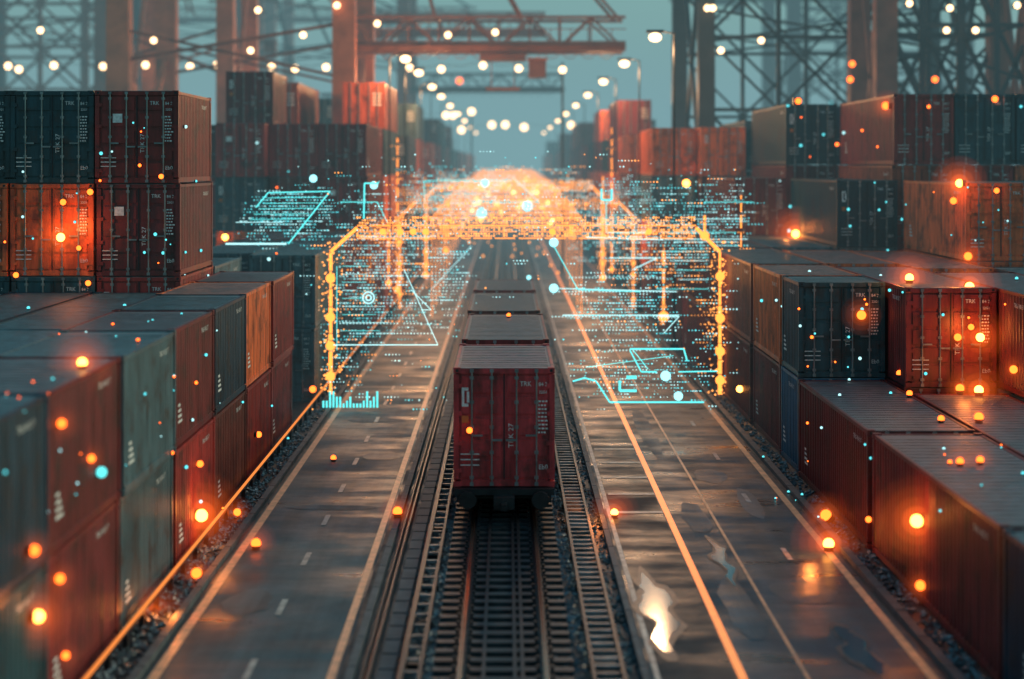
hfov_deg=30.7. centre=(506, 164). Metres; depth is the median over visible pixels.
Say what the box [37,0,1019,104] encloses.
crane floodlights
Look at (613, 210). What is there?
shipping container
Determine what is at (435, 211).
shipping container
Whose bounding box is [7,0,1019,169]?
sky
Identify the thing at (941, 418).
warning beacon
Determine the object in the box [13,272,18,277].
warning beacon
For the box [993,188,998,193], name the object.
warning beacon
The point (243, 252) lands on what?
shipping container
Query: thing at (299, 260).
shipping container
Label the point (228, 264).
shipping container
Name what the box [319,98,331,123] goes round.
shipping container
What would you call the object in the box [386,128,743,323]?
hologram light pillars
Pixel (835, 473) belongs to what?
shipping container
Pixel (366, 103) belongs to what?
shipping container
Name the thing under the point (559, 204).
hologram gate
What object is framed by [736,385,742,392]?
warning beacon
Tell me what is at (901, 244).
shipping container
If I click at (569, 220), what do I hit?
shipping container
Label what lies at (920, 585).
warning beacon
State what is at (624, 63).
street lamp
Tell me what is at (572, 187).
hologram gate
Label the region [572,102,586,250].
street lamp
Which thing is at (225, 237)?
warning beacon
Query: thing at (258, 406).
shipping container
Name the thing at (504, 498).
flat wagon
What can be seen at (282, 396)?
shipping container
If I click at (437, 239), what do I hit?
shipping container
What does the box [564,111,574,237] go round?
street lamp
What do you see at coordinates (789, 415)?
shipping container
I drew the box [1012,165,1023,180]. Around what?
shipping container
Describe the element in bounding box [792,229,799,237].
warning beacon
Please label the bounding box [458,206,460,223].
shipping container
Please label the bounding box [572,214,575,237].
shipping container
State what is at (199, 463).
warning beacon
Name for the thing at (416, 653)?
ballast
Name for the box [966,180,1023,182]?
shipping container
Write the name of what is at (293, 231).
shipping container
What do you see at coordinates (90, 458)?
warning beacon
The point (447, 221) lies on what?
shipping container
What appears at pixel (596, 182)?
shipping container
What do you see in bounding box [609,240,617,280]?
shipping container
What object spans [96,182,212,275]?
shipping container
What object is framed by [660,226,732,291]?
shipping container
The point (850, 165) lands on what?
shipping container
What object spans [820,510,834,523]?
warning beacon
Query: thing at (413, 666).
cable ladder
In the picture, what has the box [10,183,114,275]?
shipping container
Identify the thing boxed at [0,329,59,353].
shipping container
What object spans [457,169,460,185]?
shipping container
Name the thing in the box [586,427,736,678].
road lane surface
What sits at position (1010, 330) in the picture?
shipping container
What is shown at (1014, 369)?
warning beacon
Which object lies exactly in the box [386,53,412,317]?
street lamp
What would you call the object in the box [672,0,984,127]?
gantry crane
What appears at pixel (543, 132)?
street lamp
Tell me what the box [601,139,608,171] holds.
shipping container
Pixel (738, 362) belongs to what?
shipping container
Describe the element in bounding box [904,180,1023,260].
shipping container
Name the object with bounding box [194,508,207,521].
warning beacon
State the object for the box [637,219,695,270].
shipping container
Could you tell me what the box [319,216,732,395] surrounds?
hologram gate
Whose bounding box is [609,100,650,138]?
shipping container
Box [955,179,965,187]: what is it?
warning beacon
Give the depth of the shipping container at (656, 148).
105.08 m
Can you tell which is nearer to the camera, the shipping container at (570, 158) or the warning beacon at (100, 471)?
the warning beacon at (100, 471)
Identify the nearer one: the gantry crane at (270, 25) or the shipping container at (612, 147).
the shipping container at (612, 147)
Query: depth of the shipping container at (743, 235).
87.95 m
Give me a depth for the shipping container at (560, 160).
284.23 m
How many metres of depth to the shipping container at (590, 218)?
180.17 m
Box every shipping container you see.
[0,91,11,182]
[0,183,31,275]
[0,275,11,294]
[0,292,92,322]
[0,292,156,328]
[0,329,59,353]
[0,330,175,496]
[0,356,120,558]
[0,392,48,599]
[0,562,47,678]
[10,91,96,182]
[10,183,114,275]
[11,275,96,293]
[47,499,118,678]
[60,310,213,447]
[95,90,210,182]
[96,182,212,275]
[97,265,212,292]
[115,294,246,415]
[118,454,172,633]
[157,281,270,385]
[172,417,214,568]
[195,271,293,366]
[197,176,215,227]
[211,125,216,175]
[211,257,240,273]
[212,389,246,518]
[213,228,215,246]
[213,240,289,271]
[215,176,286,230]
[216,123,269,176]
[216,229,269,245]
[226,71,286,123]
[237,231,313,240]
[246,367,271,479]
[249,241,343,327]
[269,124,318,176]
[269,229,319,231]
[270,176,332,229]
[272,350,291,448]
[287,82,318,123]
[292,231,365,302]
[292,304,343,401]
[318,124,382,176]
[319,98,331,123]
[319,223,382,282]
[320,176,383,229]
[343,82,396,131]
[344,285,365,359]
[366,270,382,334]
[376,174,395,220]
[382,129,396,174]
[382,258,396,314]
[383,216,396,267]
[393,174,406,215]
[397,104,423,139]
[397,136,415,172]
[397,212,406,255]
[397,249,407,296]
[398,173,415,210]
[407,207,415,248]
[408,243,415,283]
[416,139,422,172]
[416,172,423,205]
[416,204,422,240]
[416,237,422,273]
[423,119,442,145]
[423,142,434,170]
[423,171,434,199]
[423,201,428,234]
[423,235,428,262]
[424,172,428,202]
[429,199,433,229]
[429,226,434,256]
[434,196,440,222]
[434,223,440,248]
[435,145,440,170]
[435,171,442,196]
[442,146,445,169]
[442,170,445,193]
[442,194,445,217]
[443,123,445,146]
[446,126,451,148]
[446,147,448,169]
[446,170,448,192]
[446,192,449,214]
[446,214,448,237]
[449,148,451,169]
[452,149,454,169]
[452,169,454,189]
[453,344,554,486]
[455,150,456,168]
[457,151,460,168]
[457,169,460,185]
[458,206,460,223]
[461,152,462,168]
[462,313,548,344]
[463,152,464,168]
[466,153,467,167]
[467,292,539,319]
[472,155,474,167]
[473,279,535,292]
[546,141,558,154]
[557,169,558,185]
[559,133,571,151]
[559,151,560,168]
[565,189,568,208]
[568,149,571,169]
[568,170,571,190]
[568,211,571,230]
[569,190,571,211]
[572,125,575,147]
[572,148,575,169]
[572,170,575,191]
[572,191,575,212]
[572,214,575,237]
[575,193,580,216]
[576,122,595,146]
[576,147,579,169]
[576,170,582,193]
[576,216,579,241]
[580,145,587,170]
[580,170,587,195]
[580,195,587,221]
[580,219,587,247]
[588,143,594,170]
[588,171,597,199]
[588,198,594,228]
[588,226,593,256]
[594,110,608,141]
[594,229,600,261]
[595,141,600,171]
[595,171,600,201]
[595,201,600,232]
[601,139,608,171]
[601,172,610,204]
[601,204,610,239]
[601,239,608,271]
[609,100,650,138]
[609,137,617,172]
[609,173,618,209]
[609,206,617,245]
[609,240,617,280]
[618,134,636,173]
[618,210,636,254]
[618,247,636,294]
[619,173,643,213]
[637,128,695,174]
[637,175,694,223]
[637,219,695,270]
[637,261,659,318]
[651,119,655,127]
[659,277,682,347]
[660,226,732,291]
[682,236,767,313]
[682,293,710,378]
[684,175,744,223]
[696,127,745,175]
[707,176,785,234]
[707,227,783,235]
[710,315,753,423]
[711,247,823,342]
[720,120,784,169]
[735,235,832,250]
[745,170,751,176]
[752,104,836,164]
[752,165,836,225]
[753,264,859,363]
[753,345,782,453]
[781,366,883,472]
[782,250,898,266]
[782,275,884,376]
[786,226,791,236]
[790,236,896,250]
[791,178,897,246]
[798,379,975,548]
[835,266,996,386]
[836,106,840,164]
[837,165,875,177]
[839,165,951,235]
[840,94,953,164]
[848,250,993,272]
[872,433,1023,678]
[884,375,994,394]
[896,236,904,250]
[898,94,1014,164]
[903,248,1023,266]
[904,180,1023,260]
[913,393,1023,457]
[934,272,1023,397]
[946,94,1023,164]
[951,165,1012,180]
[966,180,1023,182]
[988,266,1023,274]
[994,386,1023,401]
[1002,528,1023,678]
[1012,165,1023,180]
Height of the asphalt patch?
0.001 m
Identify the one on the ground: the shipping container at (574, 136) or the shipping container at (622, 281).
the shipping container at (622, 281)
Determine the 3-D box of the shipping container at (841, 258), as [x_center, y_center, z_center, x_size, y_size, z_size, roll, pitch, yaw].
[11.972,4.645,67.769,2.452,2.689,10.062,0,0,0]
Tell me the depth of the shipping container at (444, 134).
214.05 m
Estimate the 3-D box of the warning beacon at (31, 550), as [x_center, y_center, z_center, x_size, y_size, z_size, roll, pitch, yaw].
[-6.960,5.677,27.493,0.723,0.723,0.723,0,0,0]
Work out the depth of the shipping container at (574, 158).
227.54 m
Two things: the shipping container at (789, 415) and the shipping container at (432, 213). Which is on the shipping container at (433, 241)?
the shipping container at (432, 213)
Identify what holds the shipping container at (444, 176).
on the shipping container at (444, 204)
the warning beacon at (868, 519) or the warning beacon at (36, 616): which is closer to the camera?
the warning beacon at (36, 616)
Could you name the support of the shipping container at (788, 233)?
on the shipping container
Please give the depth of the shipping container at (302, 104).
111.00 m
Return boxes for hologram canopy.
[432,169,581,314]
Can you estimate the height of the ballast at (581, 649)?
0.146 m
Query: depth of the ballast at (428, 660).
37.52 m
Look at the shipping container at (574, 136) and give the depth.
226.41 m
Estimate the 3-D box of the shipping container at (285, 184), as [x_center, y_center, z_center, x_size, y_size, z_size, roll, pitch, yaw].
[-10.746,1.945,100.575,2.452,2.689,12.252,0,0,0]
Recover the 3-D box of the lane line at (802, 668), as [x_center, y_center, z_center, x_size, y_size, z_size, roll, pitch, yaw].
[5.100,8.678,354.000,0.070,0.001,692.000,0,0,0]
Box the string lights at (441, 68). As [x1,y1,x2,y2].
[0,60,565,272]
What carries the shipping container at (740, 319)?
on the shipping container at (738, 362)
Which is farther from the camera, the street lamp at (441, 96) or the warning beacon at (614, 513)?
the street lamp at (441, 96)
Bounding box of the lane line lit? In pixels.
[519,192,747,678]
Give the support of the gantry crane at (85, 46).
on the ground
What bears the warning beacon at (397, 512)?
on the ground
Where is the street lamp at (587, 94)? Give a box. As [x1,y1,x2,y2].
[583,91,600,265]
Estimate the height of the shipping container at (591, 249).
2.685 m
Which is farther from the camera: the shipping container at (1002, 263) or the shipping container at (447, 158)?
the shipping container at (447, 158)
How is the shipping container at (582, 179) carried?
on the shipping container at (582, 211)
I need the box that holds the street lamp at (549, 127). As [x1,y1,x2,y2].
[548,125,555,217]
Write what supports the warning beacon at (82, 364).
attached to the shipping container at (85, 404)
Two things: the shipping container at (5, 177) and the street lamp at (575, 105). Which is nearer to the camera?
the shipping container at (5, 177)
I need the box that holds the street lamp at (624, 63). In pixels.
[617,58,642,311]
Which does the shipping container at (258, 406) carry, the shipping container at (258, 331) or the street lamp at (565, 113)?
the shipping container at (258, 331)
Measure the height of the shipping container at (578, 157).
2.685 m
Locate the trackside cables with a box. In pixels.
[359,228,492,678]
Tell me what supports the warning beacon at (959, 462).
attached to the shipping container at (950, 554)
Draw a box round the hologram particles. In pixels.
[238,151,762,409]
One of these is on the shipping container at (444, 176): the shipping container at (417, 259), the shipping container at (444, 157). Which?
the shipping container at (444, 157)
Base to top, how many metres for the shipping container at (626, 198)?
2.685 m
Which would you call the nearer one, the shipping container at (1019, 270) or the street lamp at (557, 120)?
the shipping container at (1019, 270)
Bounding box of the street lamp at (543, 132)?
[542,131,549,210]
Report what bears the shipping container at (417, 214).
on the shipping container at (417, 259)
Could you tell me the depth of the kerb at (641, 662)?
43.93 m
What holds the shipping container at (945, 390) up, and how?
on the ground
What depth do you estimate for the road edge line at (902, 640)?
43.97 m
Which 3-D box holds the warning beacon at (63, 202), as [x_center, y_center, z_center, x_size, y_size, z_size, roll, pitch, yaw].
[-12.972,1.086,54.598,0.202,0.202,0.225,0,0,0]
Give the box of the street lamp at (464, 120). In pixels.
[457,118,466,228]
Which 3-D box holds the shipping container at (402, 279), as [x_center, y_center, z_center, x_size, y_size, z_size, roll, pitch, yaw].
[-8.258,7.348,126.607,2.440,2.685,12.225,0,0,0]
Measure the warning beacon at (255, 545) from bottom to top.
0.986 m
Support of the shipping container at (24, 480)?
on the shipping container at (23, 647)
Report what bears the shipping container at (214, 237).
on the shipping container
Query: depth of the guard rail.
44.00 m
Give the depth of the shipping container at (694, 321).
81.04 m
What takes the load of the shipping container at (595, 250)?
on the ground
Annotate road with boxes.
[145,186,497,678]
[514,184,944,678]
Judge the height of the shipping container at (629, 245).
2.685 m
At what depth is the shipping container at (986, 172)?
76.07 m
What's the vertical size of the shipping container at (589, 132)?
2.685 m
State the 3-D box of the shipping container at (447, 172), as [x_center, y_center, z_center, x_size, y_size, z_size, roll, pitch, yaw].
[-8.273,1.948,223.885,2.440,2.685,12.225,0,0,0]
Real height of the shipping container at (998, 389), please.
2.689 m
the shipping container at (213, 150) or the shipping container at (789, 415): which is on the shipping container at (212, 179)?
the shipping container at (213, 150)
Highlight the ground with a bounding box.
[91,170,992,678]
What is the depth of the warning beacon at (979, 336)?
50.02 m
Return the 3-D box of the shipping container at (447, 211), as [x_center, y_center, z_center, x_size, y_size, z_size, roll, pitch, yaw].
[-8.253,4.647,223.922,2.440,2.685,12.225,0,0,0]
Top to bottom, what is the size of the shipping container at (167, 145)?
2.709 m
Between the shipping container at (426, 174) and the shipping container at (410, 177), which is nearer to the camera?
the shipping container at (410, 177)
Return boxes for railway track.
[431,188,574,678]
[517,226,626,678]
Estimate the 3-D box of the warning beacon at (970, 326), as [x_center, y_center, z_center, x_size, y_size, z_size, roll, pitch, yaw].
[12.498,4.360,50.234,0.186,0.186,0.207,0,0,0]
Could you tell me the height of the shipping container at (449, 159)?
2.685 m
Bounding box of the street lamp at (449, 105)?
[440,102,453,250]
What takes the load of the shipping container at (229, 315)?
on the shipping container at (230, 448)
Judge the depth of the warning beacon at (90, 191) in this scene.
54.51 m
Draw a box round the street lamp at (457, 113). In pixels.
[449,111,460,237]
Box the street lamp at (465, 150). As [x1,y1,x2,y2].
[465,125,472,179]
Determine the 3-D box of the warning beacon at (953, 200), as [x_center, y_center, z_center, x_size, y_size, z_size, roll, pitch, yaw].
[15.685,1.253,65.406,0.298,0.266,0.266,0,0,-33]
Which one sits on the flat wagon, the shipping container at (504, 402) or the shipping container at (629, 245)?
the shipping container at (504, 402)
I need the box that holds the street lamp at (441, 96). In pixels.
[429,92,445,263]
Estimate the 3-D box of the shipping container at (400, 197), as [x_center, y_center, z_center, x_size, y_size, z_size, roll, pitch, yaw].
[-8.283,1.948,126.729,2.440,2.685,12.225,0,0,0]
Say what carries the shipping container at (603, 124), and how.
on the shipping container at (596, 155)
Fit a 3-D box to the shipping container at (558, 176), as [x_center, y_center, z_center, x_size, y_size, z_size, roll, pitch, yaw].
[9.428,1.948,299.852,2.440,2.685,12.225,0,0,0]
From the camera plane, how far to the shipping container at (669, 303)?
93.51 m
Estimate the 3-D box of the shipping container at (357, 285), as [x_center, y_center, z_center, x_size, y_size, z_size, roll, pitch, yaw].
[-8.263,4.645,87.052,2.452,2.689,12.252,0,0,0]
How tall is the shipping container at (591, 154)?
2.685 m
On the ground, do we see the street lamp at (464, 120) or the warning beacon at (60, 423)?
the street lamp at (464, 120)
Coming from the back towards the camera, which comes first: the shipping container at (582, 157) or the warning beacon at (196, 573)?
the shipping container at (582, 157)
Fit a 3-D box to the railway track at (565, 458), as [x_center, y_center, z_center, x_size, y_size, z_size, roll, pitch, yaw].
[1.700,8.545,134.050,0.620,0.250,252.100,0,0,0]
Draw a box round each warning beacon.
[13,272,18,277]
[25,544,39,556]
[28,609,44,623]
[53,573,64,583]
[55,418,65,428]
[56,232,65,241]
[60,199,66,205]
[61,651,69,659]
[76,358,87,369]
[85,280,91,285]
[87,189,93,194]
[87,454,94,462]
[95,465,106,477]
[149,608,158,613]
[191,568,202,579]
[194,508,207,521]
[196,460,202,467]
[222,234,228,240]
[232,509,240,516]
[250,538,261,550]
[254,431,261,437]
[309,385,316,392]
[330,455,336,461]
[392,507,402,518]
[466,427,472,433]
[610,509,618,517]
[682,179,689,186]
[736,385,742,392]
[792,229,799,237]
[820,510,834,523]
[822,538,834,551]
[856,310,865,319]
[865,516,871,522]
[882,102,891,109]
[904,274,914,283]
[906,390,912,397]
[910,513,924,527]
[915,579,924,590]
[937,415,944,422]
[950,197,956,204]
[953,333,961,340]
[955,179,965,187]
[955,384,964,394]
[956,458,963,466]
[963,252,971,260]
[964,281,973,286]
[967,323,973,329]
[973,385,983,396]
[973,412,983,423]
[975,332,984,341]
[976,456,984,464]
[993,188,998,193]
[1010,365,1018,373]
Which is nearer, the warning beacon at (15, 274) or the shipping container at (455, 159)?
the warning beacon at (15, 274)
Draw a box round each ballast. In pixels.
[393,406,454,678]
[422,493,460,678]
[542,311,640,678]
[547,471,590,678]
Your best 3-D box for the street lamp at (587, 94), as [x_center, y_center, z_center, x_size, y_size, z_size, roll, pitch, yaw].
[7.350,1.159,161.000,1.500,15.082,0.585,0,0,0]
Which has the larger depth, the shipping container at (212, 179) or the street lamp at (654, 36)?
the shipping container at (212, 179)
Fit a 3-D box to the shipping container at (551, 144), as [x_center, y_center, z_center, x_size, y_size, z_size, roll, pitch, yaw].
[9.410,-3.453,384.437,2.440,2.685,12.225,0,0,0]
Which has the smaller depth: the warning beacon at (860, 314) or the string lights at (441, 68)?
the warning beacon at (860, 314)
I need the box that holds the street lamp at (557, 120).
[555,118,565,228]
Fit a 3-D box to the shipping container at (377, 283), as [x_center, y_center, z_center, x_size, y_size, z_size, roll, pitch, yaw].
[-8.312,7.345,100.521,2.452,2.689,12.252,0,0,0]
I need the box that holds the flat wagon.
[454,479,553,510]
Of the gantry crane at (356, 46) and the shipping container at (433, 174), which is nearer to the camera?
the gantry crane at (356, 46)
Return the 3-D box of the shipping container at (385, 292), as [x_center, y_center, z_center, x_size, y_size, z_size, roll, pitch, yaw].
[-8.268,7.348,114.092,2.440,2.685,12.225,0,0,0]
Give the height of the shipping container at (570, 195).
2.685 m
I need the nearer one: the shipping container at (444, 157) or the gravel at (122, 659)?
the gravel at (122, 659)
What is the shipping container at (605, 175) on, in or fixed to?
on the shipping container at (604, 213)
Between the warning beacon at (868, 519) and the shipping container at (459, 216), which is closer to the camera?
the warning beacon at (868, 519)
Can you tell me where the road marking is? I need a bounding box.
[242,221,792,678]
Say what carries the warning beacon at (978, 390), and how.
attached to the shipping container at (1003, 418)
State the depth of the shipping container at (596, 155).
169.83 m
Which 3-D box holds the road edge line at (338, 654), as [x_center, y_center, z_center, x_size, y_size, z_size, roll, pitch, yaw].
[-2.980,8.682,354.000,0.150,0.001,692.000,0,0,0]
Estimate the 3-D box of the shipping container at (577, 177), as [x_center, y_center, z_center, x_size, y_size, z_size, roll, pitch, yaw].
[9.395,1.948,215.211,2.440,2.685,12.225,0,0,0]
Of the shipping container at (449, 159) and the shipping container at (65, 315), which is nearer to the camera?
the shipping container at (65, 315)
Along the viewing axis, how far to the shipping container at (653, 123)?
196.53 m
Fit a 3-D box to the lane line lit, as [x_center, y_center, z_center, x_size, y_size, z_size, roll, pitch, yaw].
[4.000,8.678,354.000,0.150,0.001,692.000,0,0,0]
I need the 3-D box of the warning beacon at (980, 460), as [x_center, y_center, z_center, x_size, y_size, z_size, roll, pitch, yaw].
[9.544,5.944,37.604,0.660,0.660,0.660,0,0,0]
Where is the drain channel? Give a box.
[376,246,488,678]
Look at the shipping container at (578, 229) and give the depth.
214.47 m
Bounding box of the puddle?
[633,535,889,678]
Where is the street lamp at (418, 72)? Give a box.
[402,67,424,297]
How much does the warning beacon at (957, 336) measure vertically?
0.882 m
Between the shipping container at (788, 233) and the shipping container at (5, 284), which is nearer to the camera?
the shipping container at (5, 284)
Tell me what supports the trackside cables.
on the ground
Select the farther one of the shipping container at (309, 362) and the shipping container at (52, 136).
the shipping container at (309, 362)
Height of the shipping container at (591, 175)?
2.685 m
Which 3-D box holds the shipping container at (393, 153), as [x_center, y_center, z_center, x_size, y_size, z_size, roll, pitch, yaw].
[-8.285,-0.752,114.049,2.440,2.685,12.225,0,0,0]
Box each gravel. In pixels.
[93,326,385,678]
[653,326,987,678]
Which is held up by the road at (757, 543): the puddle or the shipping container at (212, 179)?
the puddle
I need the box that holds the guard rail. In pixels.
[83,228,455,678]
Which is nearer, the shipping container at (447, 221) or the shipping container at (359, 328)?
the shipping container at (359, 328)
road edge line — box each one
[148,195,485,678]
[326,194,496,678]
[515,195,660,678]
[534,198,938,678]
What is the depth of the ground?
43.70 m
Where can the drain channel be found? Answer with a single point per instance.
(389, 657)
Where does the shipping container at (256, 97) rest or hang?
on the shipping container at (240, 152)
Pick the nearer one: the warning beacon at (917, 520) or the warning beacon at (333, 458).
the warning beacon at (917, 520)
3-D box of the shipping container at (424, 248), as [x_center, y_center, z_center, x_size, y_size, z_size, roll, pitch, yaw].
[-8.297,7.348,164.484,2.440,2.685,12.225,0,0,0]
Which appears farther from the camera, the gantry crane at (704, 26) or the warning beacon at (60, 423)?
the gantry crane at (704, 26)
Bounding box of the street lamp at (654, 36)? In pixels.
[646,30,678,347]
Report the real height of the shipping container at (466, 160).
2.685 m
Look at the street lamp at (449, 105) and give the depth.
189.95 m
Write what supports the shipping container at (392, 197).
on the shipping container at (394, 255)
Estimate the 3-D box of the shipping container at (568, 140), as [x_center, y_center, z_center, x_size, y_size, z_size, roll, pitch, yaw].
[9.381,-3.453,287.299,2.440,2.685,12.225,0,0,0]
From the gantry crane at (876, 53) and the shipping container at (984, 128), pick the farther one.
the gantry crane at (876, 53)
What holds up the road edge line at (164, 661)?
on the road at (299, 637)
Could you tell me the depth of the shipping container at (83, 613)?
31.48 m
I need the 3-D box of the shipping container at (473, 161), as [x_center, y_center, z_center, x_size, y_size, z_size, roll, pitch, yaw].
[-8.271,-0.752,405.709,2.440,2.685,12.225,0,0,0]
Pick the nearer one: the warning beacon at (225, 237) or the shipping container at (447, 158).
the warning beacon at (225, 237)
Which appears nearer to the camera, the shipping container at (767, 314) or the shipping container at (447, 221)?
the shipping container at (767, 314)
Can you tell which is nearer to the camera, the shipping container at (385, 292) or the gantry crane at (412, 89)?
the shipping container at (385, 292)
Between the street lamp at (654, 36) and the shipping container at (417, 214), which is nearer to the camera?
the street lamp at (654, 36)
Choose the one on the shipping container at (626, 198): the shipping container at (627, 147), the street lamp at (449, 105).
the shipping container at (627, 147)
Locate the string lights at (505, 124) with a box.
[458,121,574,132]
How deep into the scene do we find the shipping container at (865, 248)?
75.03 m
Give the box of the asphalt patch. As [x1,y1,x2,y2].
[221,407,837,639]
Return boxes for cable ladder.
[398,226,495,678]
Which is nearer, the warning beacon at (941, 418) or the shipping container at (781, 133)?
the warning beacon at (941, 418)
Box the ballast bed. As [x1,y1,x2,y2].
[423,188,581,678]
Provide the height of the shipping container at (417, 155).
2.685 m
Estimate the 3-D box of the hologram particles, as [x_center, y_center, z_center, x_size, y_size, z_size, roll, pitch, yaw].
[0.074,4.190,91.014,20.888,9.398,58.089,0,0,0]
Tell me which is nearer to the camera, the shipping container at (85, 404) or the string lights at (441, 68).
the shipping container at (85, 404)
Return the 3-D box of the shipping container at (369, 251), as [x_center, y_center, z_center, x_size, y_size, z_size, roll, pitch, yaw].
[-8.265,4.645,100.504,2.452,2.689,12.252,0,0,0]
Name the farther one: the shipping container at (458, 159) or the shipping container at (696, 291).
the shipping container at (458, 159)
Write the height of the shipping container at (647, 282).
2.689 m
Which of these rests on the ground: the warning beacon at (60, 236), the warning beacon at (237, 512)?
the warning beacon at (237, 512)
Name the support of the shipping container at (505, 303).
on the flat wagon
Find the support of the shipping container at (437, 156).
on the shipping container at (437, 192)
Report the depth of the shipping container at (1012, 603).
30.35 m
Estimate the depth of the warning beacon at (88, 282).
54.50 m
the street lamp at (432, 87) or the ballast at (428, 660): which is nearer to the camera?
the ballast at (428, 660)
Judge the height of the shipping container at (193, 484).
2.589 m
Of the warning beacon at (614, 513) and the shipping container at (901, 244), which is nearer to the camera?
the warning beacon at (614, 513)
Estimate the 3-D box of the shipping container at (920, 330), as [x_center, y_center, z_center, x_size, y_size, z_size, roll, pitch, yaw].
[11.975,4.645,55.647,2.452,2.689,10.862,0,0,0]
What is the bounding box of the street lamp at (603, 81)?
[598,77,618,284]
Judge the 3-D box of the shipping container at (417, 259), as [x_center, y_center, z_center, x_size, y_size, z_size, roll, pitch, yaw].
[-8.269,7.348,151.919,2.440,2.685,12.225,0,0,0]
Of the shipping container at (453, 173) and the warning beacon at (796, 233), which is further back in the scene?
the shipping container at (453, 173)
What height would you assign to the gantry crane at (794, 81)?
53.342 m
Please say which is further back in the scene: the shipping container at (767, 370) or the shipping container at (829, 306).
the shipping container at (767, 370)
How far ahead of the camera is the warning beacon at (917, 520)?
36.70 m
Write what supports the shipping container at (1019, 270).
on the shipping container
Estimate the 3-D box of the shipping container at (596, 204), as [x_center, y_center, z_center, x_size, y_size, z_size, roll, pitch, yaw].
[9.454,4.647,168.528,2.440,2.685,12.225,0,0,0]
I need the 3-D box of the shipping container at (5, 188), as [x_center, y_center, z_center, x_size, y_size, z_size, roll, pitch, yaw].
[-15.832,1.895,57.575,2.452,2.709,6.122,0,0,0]
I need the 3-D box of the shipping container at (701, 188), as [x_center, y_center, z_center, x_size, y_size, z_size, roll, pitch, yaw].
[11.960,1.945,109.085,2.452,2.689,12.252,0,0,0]
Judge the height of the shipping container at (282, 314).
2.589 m
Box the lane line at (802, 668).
[524,195,809,678]
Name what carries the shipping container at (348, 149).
on the shipping container at (339, 188)
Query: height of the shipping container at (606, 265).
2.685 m
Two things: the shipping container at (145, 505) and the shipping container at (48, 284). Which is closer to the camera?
the shipping container at (145, 505)
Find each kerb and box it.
[127,227,460,678]
[344,227,487,678]
[523,228,649,678]
[566,232,965,678]
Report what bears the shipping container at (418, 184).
on the shipping container at (417, 214)
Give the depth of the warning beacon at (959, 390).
49.01 m
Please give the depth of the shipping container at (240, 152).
92.98 m
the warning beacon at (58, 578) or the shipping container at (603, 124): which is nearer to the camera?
the warning beacon at (58, 578)
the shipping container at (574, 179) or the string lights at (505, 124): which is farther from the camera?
the string lights at (505, 124)
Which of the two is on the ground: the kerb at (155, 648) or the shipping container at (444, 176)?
the kerb at (155, 648)
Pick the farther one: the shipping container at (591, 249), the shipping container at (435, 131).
the shipping container at (435, 131)
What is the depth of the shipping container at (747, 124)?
104.00 m
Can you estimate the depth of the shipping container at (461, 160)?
297.85 m
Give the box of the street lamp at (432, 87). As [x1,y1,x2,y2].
[418,82,436,277]
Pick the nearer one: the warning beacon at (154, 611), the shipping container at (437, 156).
the warning beacon at (154, 611)
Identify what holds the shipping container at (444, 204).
on the shipping container
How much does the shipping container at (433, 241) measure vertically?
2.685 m
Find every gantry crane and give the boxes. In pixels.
[0,0,215,90]
[89,0,476,82]
[94,0,544,90]
[106,0,625,123]
[133,0,258,122]
[236,0,564,103]
[669,0,974,107]
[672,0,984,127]
[847,0,1023,164]
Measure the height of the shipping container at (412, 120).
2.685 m
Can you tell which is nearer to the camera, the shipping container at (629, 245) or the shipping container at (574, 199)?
the shipping container at (629, 245)
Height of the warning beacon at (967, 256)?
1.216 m
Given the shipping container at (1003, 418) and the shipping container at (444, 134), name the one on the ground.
the shipping container at (1003, 418)
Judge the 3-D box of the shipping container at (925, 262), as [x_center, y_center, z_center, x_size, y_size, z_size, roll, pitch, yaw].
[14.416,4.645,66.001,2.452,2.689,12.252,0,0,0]
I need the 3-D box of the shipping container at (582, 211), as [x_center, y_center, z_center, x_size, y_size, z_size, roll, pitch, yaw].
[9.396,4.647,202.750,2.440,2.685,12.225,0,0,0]
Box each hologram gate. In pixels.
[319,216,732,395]
[391,195,637,308]
[418,180,609,273]
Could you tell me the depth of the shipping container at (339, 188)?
94.55 m
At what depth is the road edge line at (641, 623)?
45.32 m
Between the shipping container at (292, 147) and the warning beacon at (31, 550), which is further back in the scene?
the shipping container at (292, 147)
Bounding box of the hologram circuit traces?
[226,175,735,407]
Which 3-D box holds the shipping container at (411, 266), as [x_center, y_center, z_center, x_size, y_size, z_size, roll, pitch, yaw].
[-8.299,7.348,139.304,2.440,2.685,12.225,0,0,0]

